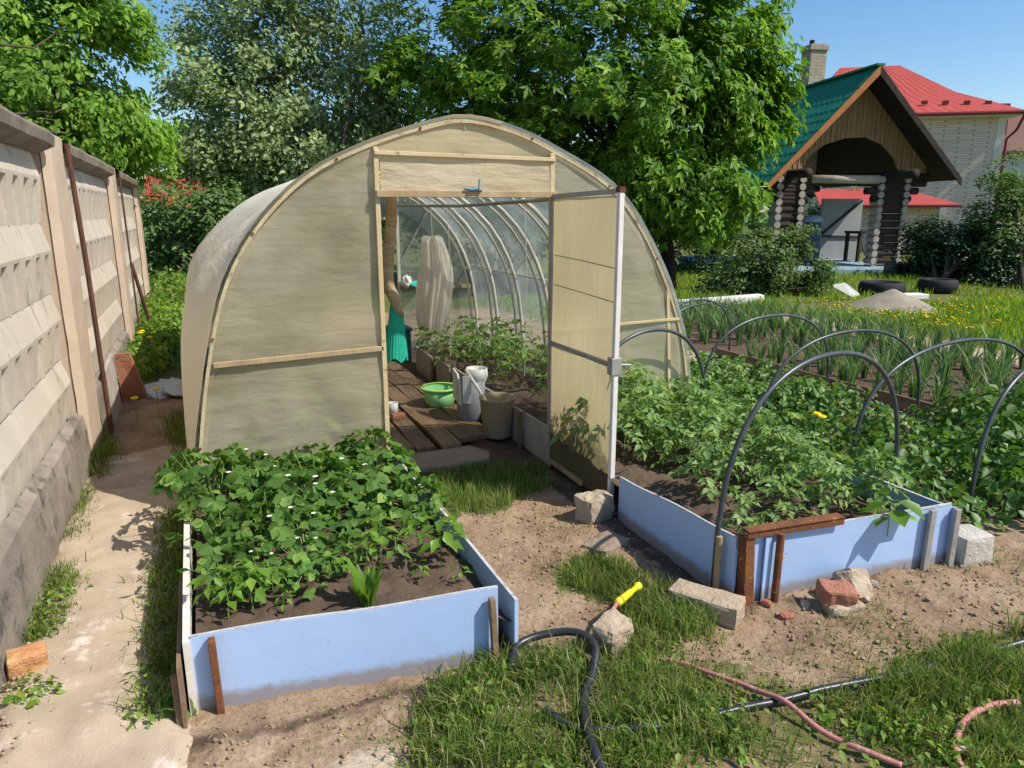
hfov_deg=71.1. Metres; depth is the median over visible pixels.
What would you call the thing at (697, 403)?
tomato seedling
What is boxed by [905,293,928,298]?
slab
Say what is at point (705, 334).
onion plant
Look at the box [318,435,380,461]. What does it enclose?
strawberry plant
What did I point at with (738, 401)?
tomato seedling
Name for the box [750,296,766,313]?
onion plant
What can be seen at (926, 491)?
potato plant
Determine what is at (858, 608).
stone
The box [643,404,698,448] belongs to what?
tomato seedling
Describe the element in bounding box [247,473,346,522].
strawberry plant
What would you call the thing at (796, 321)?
onion plant
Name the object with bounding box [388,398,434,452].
plank
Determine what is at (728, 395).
potato plant
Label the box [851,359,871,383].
onion plant
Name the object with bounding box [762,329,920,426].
pipe hoop
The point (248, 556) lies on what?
strawberry plant
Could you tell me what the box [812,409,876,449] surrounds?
potato plant
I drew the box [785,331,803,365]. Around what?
onion plant
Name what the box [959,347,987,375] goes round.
onion plant
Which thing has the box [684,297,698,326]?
onion plant
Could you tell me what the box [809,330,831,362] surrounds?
onion plant
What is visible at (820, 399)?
potato plant
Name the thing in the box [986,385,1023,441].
potato plant
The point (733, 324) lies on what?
onion plant
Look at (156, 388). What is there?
dandelion
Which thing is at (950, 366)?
onion plant
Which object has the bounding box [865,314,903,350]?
onion plant
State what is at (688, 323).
onion plant
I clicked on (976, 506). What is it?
potato plant
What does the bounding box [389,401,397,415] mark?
cup
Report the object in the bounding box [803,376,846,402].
potato plant
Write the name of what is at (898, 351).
onion plant
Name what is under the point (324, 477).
strawberry plant
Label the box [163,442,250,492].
strawberry plant
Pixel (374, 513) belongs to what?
strawberry plant
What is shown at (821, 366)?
onion plant
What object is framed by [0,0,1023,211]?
sky
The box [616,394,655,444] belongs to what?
tomato seedling
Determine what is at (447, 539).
pepper seedling
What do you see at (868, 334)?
onion plant
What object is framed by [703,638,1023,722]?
black pipe
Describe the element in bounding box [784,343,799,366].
onion plant
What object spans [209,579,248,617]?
pepper seedling
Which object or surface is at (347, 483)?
strawberry plant
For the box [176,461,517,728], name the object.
raised bed
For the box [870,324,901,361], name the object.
onion plant
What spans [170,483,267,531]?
strawberry plant
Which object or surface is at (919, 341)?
onion plant
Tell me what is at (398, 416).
brick
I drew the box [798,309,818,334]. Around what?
onion plant
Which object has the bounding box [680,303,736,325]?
pipe hoop
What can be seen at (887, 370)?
onion plant
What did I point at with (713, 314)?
onion plant
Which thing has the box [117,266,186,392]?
tall weeds
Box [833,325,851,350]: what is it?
onion plant
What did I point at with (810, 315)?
onion plant
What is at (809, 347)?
onion plant
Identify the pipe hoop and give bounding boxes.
[619,328,705,400]
[679,299,730,350]
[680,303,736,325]
[700,314,828,399]
[710,351,899,587]
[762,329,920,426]
[850,337,1023,459]
[965,369,1023,516]
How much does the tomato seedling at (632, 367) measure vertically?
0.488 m
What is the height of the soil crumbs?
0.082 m
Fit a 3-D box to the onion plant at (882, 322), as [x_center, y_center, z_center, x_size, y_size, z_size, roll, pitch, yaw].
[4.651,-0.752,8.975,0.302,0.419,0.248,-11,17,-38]
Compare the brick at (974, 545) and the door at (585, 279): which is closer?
the brick at (974, 545)
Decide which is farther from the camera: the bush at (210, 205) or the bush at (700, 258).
the bush at (700, 258)
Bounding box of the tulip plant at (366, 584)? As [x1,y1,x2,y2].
[344,556,384,606]
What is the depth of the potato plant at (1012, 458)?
4.00 m
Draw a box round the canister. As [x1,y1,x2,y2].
[452,366,487,421]
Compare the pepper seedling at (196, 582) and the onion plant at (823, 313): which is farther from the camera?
the onion plant at (823, 313)
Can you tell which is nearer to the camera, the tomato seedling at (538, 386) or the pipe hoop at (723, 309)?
the tomato seedling at (538, 386)
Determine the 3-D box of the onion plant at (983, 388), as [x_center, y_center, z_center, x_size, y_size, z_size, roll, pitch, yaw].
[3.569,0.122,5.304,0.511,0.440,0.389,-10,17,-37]
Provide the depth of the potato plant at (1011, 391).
5.11 m
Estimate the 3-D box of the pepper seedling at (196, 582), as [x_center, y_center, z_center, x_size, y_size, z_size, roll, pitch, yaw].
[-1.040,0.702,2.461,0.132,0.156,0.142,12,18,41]
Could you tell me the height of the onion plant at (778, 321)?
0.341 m
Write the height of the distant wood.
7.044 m
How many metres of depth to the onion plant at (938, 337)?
7.99 m
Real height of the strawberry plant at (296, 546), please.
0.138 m
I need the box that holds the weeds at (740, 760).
[0,508,1023,767]
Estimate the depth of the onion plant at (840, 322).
9.03 m
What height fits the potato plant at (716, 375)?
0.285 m
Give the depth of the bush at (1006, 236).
15.65 m
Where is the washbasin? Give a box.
[420,382,454,406]
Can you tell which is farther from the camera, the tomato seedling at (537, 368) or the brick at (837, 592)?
the tomato seedling at (537, 368)
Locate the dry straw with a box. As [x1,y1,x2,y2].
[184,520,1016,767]
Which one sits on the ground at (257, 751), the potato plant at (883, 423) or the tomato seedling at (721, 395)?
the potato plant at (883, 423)
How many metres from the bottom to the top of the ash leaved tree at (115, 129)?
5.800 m
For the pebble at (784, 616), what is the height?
0.036 m
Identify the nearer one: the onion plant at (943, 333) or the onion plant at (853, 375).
the onion plant at (853, 375)
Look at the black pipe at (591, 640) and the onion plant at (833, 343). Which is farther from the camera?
the onion plant at (833, 343)
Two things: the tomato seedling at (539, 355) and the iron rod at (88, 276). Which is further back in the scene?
the tomato seedling at (539, 355)
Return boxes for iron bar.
[129,263,150,319]
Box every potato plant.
[687,356,725,388]
[688,369,711,395]
[693,387,736,415]
[705,373,737,396]
[708,365,736,386]
[719,381,772,413]
[722,357,756,377]
[727,378,789,410]
[735,401,787,429]
[739,397,781,424]
[740,354,794,387]
[742,376,778,393]
[752,372,802,400]
[765,372,836,422]
[775,375,849,417]
[775,410,816,430]
[782,396,844,433]
[786,426,828,451]
[793,408,847,447]
[799,432,847,463]
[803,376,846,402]
[811,451,846,463]
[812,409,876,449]
[816,389,868,424]
[828,381,880,414]
[828,431,905,487]
[836,440,887,462]
[837,405,928,460]
[843,396,899,422]
[848,403,914,438]
[849,457,914,499]
[853,431,954,497]
[878,447,932,483]
[890,404,940,432]
[896,469,981,529]
[900,414,978,455]
[905,427,989,479]
[919,391,1005,444]
[920,453,984,497]
[922,421,985,455]
[923,384,1015,434]
[930,431,1023,498]
[934,486,1008,533]
[936,408,1023,478]
[937,460,1023,525]
[939,452,1022,499]
[951,386,1023,454]
[974,445,1023,518]
[975,379,1023,423]
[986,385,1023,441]
[994,482,1023,509]
[996,447,1023,490]
[1006,439,1023,469]
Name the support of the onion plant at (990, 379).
on the ground at (257, 751)
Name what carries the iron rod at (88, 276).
on the ground at (257, 751)
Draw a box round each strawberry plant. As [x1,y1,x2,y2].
[150,445,255,501]
[162,502,273,574]
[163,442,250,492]
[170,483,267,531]
[177,458,253,509]
[177,545,254,597]
[191,515,260,547]
[201,568,265,603]
[205,449,284,488]
[216,499,290,556]
[218,448,294,486]
[221,486,314,550]
[224,549,287,587]
[225,476,298,505]
[238,458,320,501]
[244,453,307,486]
[246,456,283,471]
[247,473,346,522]
[254,556,329,599]
[259,491,326,528]
[261,506,352,551]
[263,446,361,508]
[269,535,337,570]
[275,443,338,467]
[290,481,367,529]
[296,457,337,482]
[298,462,363,504]
[302,541,354,581]
[309,500,384,545]
[314,471,417,527]
[316,457,393,499]
[317,441,387,470]
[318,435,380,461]
[330,532,377,565]
[334,425,399,459]
[336,465,394,504]
[336,500,400,539]
[348,440,418,477]
[350,457,420,500]
[358,450,420,477]
[373,478,460,535]
[382,474,445,515]
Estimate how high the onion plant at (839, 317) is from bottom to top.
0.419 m
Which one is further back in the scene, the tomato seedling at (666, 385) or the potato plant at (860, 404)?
the potato plant at (860, 404)
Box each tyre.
[858,280,906,295]
[917,278,958,293]
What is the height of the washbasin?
0.148 m
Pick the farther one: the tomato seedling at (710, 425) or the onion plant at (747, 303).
the onion plant at (747, 303)
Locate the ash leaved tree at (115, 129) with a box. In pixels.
[0,0,188,190]
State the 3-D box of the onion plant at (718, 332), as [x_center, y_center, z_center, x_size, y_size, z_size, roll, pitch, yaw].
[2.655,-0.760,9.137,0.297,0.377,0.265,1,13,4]
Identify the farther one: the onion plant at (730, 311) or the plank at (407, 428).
the onion plant at (730, 311)
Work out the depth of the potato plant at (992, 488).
3.70 m
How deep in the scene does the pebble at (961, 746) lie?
2.10 m
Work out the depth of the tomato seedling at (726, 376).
6.21 m
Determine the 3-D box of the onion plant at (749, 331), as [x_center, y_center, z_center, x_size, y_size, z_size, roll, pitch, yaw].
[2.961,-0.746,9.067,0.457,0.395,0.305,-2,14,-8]
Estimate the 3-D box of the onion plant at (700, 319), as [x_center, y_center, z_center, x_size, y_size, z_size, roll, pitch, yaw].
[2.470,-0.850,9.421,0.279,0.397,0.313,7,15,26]
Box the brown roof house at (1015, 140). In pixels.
[993,103,1023,229]
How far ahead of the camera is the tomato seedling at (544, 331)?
6.45 m
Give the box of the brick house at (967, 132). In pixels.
[773,65,1023,233]
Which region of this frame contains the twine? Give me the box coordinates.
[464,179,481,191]
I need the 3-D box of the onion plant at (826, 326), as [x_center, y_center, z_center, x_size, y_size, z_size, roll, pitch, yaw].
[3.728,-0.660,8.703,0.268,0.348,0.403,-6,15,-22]
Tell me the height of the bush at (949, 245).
1.684 m
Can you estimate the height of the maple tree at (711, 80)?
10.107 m
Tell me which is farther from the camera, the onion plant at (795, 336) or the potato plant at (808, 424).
the onion plant at (795, 336)
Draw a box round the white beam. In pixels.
[679,294,763,306]
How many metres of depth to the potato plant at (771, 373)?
5.95 m
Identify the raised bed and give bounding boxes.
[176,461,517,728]
[413,344,551,466]
[548,416,961,605]
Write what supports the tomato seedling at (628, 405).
on the raised bed at (672, 518)
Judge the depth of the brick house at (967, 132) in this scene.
37.63 m
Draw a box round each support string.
[446,198,450,356]
[524,204,526,375]
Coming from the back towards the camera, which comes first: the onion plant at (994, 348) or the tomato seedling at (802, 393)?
the onion plant at (994, 348)
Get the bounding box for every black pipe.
[508,627,606,767]
[543,705,669,735]
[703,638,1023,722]
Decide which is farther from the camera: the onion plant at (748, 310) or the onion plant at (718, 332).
the onion plant at (748, 310)
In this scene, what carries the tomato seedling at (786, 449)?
on the raised bed at (672, 518)
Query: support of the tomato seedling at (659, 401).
on the raised bed at (672, 518)
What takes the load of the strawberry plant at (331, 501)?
on the raised bed at (405, 624)
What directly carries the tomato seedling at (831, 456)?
on the raised bed at (672, 518)
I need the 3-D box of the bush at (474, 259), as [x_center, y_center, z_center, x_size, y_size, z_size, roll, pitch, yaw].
[-0.637,-3.608,16.069,4.448,2.909,2.556,-6,15,-23]
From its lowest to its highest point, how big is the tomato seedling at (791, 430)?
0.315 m
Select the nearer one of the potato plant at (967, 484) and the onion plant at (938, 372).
the potato plant at (967, 484)
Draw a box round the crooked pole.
[382,197,403,316]
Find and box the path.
[0,445,192,767]
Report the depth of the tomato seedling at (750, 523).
2.99 m
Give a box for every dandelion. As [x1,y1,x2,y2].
[130,396,138,424]
[152,387,159,413]
[812,411,820,432]
[817,414,826,439]
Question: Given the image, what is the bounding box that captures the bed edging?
[711,347,969,420]
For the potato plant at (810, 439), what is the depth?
4.73 m
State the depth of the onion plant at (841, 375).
6.58 m
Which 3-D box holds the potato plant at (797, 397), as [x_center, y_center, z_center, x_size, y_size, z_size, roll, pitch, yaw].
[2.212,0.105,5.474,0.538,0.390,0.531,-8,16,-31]
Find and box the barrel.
[800,215,822,264]
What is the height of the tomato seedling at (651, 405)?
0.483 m
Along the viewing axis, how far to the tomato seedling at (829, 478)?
3.23 m
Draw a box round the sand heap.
[842,289,940,317]
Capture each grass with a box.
[0,409,1023,767]
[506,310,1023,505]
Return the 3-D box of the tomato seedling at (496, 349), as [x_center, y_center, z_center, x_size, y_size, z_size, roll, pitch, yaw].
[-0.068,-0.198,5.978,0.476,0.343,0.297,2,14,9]
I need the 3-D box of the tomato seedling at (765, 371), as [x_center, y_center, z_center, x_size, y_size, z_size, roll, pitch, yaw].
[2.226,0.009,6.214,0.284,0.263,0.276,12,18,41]
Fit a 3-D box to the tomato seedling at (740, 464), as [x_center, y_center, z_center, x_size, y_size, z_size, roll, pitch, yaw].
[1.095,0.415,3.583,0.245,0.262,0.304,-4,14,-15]
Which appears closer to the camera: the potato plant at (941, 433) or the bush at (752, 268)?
the potato plant at (941, 433)
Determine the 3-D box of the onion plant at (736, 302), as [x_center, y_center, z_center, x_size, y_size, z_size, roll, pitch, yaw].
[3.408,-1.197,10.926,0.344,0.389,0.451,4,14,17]
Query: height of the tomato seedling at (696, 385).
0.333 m
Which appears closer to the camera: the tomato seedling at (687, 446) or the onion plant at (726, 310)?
the tomato seedling at (687, 446)
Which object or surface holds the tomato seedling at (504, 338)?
on the raised bed at (530, 430)
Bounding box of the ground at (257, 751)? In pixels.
[1,223,1023,767]
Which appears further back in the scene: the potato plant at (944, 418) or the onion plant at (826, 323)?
the onion plant at (826, 323)
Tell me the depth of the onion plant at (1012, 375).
6.33 m
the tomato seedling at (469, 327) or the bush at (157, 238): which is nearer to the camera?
the tomato seedling at (469, 327)
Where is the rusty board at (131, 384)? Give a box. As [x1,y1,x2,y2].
[114,352,146,401]
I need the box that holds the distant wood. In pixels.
[136,169,1023,231]
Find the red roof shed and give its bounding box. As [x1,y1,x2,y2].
[142,175,213,267]
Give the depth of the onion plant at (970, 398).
5.57 m
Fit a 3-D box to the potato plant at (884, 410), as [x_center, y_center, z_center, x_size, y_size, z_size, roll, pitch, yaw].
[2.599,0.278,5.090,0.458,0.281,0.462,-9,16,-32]
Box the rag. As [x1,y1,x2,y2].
[410,281,416,287]
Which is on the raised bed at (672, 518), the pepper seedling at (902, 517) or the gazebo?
the pepper seedling at (902, 517)
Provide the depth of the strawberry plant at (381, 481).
3.16 m
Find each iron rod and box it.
[63,144,114,438]
[118,173,139,330]
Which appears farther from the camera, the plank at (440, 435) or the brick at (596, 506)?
the plank at (440, 435)
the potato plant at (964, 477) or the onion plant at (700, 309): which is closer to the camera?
the potato plant at (964, 477)
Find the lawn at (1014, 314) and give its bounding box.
[472,259,1023,346]
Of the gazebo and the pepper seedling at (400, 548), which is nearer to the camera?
the pepper seedling at (400, 548)
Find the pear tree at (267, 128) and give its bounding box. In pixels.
[142,0,452,222]
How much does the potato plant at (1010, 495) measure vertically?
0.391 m
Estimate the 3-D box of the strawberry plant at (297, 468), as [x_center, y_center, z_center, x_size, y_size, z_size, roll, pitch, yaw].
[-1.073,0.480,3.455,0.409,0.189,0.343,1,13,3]
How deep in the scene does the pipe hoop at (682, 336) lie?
4.55 m
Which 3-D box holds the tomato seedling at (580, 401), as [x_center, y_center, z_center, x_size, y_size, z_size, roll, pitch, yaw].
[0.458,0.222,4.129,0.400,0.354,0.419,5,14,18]
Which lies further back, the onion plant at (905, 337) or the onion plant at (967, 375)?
the onion plant at (905, 337)
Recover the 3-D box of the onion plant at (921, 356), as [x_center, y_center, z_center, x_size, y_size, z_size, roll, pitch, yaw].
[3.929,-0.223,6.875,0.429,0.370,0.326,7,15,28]
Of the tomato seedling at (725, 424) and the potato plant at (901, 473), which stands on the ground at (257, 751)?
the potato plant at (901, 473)
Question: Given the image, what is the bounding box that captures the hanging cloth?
[415,197,453,339]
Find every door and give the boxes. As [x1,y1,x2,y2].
[547,186,630,501]
[819,199,863,258]
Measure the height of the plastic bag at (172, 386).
0.145 m
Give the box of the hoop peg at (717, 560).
[712,535,722,588]
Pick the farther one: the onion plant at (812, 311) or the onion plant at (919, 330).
the onion plant at (812, 311)
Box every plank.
[387,361,487,439]
[387,367,476,442]
[388,381,461,448]
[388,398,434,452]
[389,422,414,450]
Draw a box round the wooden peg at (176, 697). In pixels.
[170,673,182,726]
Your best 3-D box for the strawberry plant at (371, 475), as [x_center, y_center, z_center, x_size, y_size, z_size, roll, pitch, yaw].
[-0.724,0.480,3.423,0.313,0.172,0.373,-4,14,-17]
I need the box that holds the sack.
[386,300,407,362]
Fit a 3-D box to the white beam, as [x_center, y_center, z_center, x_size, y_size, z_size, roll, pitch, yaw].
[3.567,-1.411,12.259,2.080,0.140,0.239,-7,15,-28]
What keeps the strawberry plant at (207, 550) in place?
on the raised bed at (405, 624)
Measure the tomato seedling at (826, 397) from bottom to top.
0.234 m
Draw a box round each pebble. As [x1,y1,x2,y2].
[760,598,771,607]
[778,610,794,621]
[800,599,809,609]
[870,580,878,586]
[958,738,969,756]
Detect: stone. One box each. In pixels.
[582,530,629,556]
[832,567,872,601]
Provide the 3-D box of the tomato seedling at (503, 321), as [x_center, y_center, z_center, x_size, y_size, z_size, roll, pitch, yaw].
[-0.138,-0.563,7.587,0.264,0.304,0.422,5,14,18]
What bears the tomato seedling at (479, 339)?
on the raised bed at (530, 430)
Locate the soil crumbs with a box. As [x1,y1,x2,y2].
[23,470,1023,767]
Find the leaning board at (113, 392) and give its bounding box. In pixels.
[104,354,121,423]
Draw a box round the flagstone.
[408,445,489,472]
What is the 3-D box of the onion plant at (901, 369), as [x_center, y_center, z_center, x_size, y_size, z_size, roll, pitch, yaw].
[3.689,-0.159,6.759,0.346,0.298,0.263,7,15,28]
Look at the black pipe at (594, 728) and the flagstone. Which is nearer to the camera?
the black pipe at (594, 728)
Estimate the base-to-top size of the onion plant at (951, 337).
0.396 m
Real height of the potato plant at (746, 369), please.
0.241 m
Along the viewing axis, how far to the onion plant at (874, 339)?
8.74 m
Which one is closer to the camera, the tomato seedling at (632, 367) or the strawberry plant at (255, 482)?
the strawberry plant at (255, 482)
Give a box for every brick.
[5,640,48,681]
[391,412,405,419]
[574,489,614,524]
[592,608,633,658]
[668,578,745,629]
[814,578,859,606]
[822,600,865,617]
[954,523,994,565]
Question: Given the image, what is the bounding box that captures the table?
[843,231,884,261]
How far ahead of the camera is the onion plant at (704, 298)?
11.18 m
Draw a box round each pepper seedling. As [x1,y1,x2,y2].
[185,565,232,609]
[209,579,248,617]
[212,557,257,603]
[223,560,271,608]
[255,557,290,600]
[273,588,295,612]
[321,548,349,579]
[347,529,381,565]
[361,517,398,556]
[381,535,412,564]
[397,507,435,553]
[410,559,429,575]
[417,512,463,564]
[433,517,467,555]
[449,560,472,580]
[858,488,924,535]
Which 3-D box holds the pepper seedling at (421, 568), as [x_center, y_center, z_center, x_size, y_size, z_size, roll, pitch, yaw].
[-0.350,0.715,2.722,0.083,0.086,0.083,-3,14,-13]
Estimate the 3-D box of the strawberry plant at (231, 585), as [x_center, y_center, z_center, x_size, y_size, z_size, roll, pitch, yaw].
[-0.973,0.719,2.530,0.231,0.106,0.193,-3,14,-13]
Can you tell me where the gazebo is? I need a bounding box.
[681,40,961,274]
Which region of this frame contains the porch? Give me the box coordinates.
[814,189,962,250]
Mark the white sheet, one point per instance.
(846, 289)
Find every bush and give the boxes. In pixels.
[139,180,217,284]
[156,175,248,278]
[246,146,384,255]
[395,198,547,283]
[653,219,746,273]
[693,214,846,296]
[801,186,864,252]
[886,214,999,280]
[943,247,1022,288]
[956,148,1023,289]
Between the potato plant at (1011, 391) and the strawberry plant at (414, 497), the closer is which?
the strawberry plant at (414, 497)
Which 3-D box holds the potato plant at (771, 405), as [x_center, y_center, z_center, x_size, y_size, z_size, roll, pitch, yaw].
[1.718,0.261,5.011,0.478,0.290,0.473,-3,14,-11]
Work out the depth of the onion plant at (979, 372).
6.39 m
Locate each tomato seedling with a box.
[412,326,438,351]
[415,329,445,354]
[434,331,474,367]
[434,336,460,355]
[435,325,458,346]
[443,316,477,345]
[456,316,492,352]
[460,334,487,361]
[461,337,489,365]
[464,319,511,350]
[465,324,488,344]
[467,326,512,369]
[480,340,530,378]
[484,336,513,363]
[485,317,508,339]
[485,340,540,386]
[495,325,515,345]
[502,338,534,368]
[504,319,537,353]
[510,332,537,356]
[521,345,547,376]
[523,330,547,362]
[527,347,547,383]
[529,374,546,399]
[550,397,622,444]
[590,373,670,462]
[616,382,653,435]
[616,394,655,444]
[617,359,648,429]
[617,368,684,450]
[618,363,673,428]
[620,366,682,431]
[621,374,667,430]
[627,418,678,460]
[628,394,679,439]
[629,383,683,432]
[637,419,697,466]
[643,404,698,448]
[650,430,698,469]
[657,377,685,405]
[660,384,698,415]
[662,403,736,464]
[664,402,688,433]
[666,429,745,502]
[668,406,719,453]
[672,376,703,416]
[673,374,719,425]
[673,388,714,424]
[674,395,726,449]
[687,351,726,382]
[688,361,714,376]
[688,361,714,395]
[688,405,735,438]
[696,383,719,398]
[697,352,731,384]
[698,392,741,435]
[698,422,745,454]
[702,440,763,489]
[703,443,742,479]
[706,380,735,400]
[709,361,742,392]
[710,419,765,470]
[712,405,749,453]
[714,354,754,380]
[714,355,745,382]
[714,389,728,405]
[715,491,763,532]
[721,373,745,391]
[721,397,763,443]
[722,405,780,443]
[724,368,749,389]
[725,384,756,405]
[725,431,794,483]
[727,380,750,402]
[728,416,774,458]
[737,521,767,559]
[738,408,806,477]
[744,464,818,525]
[749,438,812,483]
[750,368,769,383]
[751,426,827,484]
[754,419,793,461]
[755,384,789,417]
[756,377,792,414]
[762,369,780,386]
[762,511,791,559]
[764,463,810,503]
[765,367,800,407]
[774,382,807,407]
[775,442,848,506]
[777,395,807,420]
[778,430,821,460]
[778,439,820,467]
[781,385,809,410]
[788,446,862,510]
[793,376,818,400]
[795,462,862,514]
[809,454,834,475]
[814,395,836,424]
[827,456,866,498]
[833,448,910,510]
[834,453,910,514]
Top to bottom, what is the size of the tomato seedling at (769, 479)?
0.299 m
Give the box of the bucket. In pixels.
[479,392,514,439]
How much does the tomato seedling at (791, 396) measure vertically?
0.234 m
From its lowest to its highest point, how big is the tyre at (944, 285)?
0.253 m
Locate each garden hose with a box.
[660,657,901,767]
[952,699,1020,767]
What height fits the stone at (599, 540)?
0.052 m
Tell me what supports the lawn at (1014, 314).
on the ground at (257, 751)
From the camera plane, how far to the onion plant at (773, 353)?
7.35 m
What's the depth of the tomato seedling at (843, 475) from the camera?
3.53 m
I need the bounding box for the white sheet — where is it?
[834,283,858,296]
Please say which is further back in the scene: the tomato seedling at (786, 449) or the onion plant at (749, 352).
the onion plant at (749, 352)
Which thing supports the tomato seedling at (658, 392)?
on the raised bed at (672, 518)
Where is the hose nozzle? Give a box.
[611,582,641,608]
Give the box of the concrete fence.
[0,105,149,693]
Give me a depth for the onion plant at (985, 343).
7.67 m
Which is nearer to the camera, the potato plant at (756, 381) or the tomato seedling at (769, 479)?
the tomato seedling at (769, 479)
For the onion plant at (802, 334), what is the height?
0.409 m
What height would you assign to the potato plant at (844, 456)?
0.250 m
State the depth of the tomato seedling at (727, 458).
3.74 m
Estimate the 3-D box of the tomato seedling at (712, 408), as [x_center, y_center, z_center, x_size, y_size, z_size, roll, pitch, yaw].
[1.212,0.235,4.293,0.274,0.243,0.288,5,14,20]
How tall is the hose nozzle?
0.057 m
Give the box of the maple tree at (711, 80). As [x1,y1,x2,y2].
[358,0,811,286]
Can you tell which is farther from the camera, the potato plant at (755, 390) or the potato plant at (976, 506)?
the potato plant at (755, 390)
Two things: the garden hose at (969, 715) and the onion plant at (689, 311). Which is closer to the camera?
the garden hose at (969, 715)
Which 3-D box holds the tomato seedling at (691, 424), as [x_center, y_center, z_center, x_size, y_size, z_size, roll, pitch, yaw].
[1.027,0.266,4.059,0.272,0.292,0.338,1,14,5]
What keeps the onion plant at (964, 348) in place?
on the ground at (257, 751)
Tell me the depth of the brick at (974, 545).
3.25 m
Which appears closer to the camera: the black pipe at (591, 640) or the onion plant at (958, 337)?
the black pipe at (591, 640)
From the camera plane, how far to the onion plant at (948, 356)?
6.92 m
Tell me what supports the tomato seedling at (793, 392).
on the ground at (257, 751)
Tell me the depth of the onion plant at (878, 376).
6.20 m
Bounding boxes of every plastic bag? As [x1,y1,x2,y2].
[144,377,182,398]
[401,275,411,288]
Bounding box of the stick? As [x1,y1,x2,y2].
[464,369,482,394]
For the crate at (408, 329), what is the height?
0.370 m
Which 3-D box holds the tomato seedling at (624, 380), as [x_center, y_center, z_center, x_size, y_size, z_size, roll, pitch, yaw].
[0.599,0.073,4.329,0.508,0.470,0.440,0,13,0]
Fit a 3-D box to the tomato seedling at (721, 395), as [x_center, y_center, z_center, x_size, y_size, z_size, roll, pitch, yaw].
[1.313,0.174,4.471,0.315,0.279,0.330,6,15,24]
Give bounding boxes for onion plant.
[678,293,687,311]
[682,308,701,337]
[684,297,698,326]
[685,320,699,337]
[687,290,710,317]
[689,309,708,334]
[692,302,714,326]
[693,298,706,315]
[696,291,716,313]
[696,321,715,343]
[698,318,709,341]
[699,301,725,326]
[704,310,723,337]
[710,308,740,341]
[710,312,730,338]
[711,297,723,314]
[716,303,740,324]
[721,302,736,322]
[722,294,748,319]
[726,294,746,307]
[728,316,739,335]
[729,311,749,325]
[730,315,748,345]
[734,314,766,340]
[735,300,747,320]
[735,300,752,324]
[737,331,762,356]
[738,296,757,314]
[738,308,774,342]
[740,306,760,333]
[743,301,755,322]
[747,302,763,323]
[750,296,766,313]
[751,303,767,326]
[752,306,772,323]
[752,338,776,359]
[755,316,773,337]
[756,298,771,319]
[762,307,774,328]
[762,328,781,362]
[765,294,779,319]
[765,324,798,362]
[768,304,783,334]
[770,310,785,330]
[772,302,787,327]
[774,317,796,340]
[784,313,794,336]
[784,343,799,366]
[785,309,807,339]
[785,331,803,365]
[786,297,804,322]
[789,317,808,343]
[790,313,813,346]
[794,343,820,371]
[794,348,822,369]
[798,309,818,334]
[799,299,820,327]
[802,306,822,320]
[802,314,824,338]
[802,327,815,355]
[804,336,839,375]
[806,326,824,348]
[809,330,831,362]
[811,319,835,342]
[812,325,841,351]
[813,306,834,322]
[813,313,837,332]
[815,304,829,328]
[815,318,843,345]
[818,330,844,366]
[821,314,846,333]
[823,343,847,373]
[829,356,861,380]
[830,307,856,330]
[831,337,844,360]
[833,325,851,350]
[834,311,855,334]
[835,347,852,368]
[835,348,867,382]
[836,304,868,329]
[837,334,862,369]
[842,316,863,345]
[843,334,874,364]
[845,334,873,348]
[851,326,870,349]
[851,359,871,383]
[852,306,886,336]
[852,315,874,339]
[855,316,880,348]
[857,344,877,378]
[860,343,886,367]
[864,347,891,389]
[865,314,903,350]
[865,320,885,343]
[867,340,899,368]
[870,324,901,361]
[871,351,901,389]
[875,307,896,329]
[878,315,906,341]
[883,336,917,366]
[885,330,907,353]
[886,362,910,394]
[886,362,914,390]
[887,343,902,367]
[888,354,910,381]
[892,310,923,334]
[892,330,923,360]
[893,319,918,339]
[893,324,925,359]
[893,343,918,376]
[899,333,919,357]
[900,364,939,398]
[908,327,934,351]
[909,342,946,365]
[911,344,948,388]
[911,352,945,398]
[913,316,936,340]
[915,330,936,358]
[918,334,946,363]
[922,345,944,368]
[922,370,965,404]
[923,314,950,356]
[924,335,958,364]
[928,342,967,384]
[930,326,949,342]
[930,345,959,386]
[931,370,962,402]
[932,346,960,370]
[944,373,981,406]
[945,322,975,354]
[946,334,967,365]
[949,328,987,369]
[951,320,982,359]
[957,323,978,344]
[958,346,989,383]
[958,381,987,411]
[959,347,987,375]
[964,357,981,385]
[967,335,976,362]
[967,371,1023,424]
[968,356,998,388]
[971,362,1016,398]
[976,355,1013,391]
[977,323,1011,360]
[981,344,1006,371]
[982,330,1007,360]
[985,355,1019,379]
[985,371,1023,408]
[987,345,1010,375]
[992,337,1023,375]
[993,352,1020,383]
[998,336,1016,355]
[1005,367,1021,385]
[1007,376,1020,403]
[1010,324,1023,369]
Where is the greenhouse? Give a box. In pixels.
[181,114,688,501]

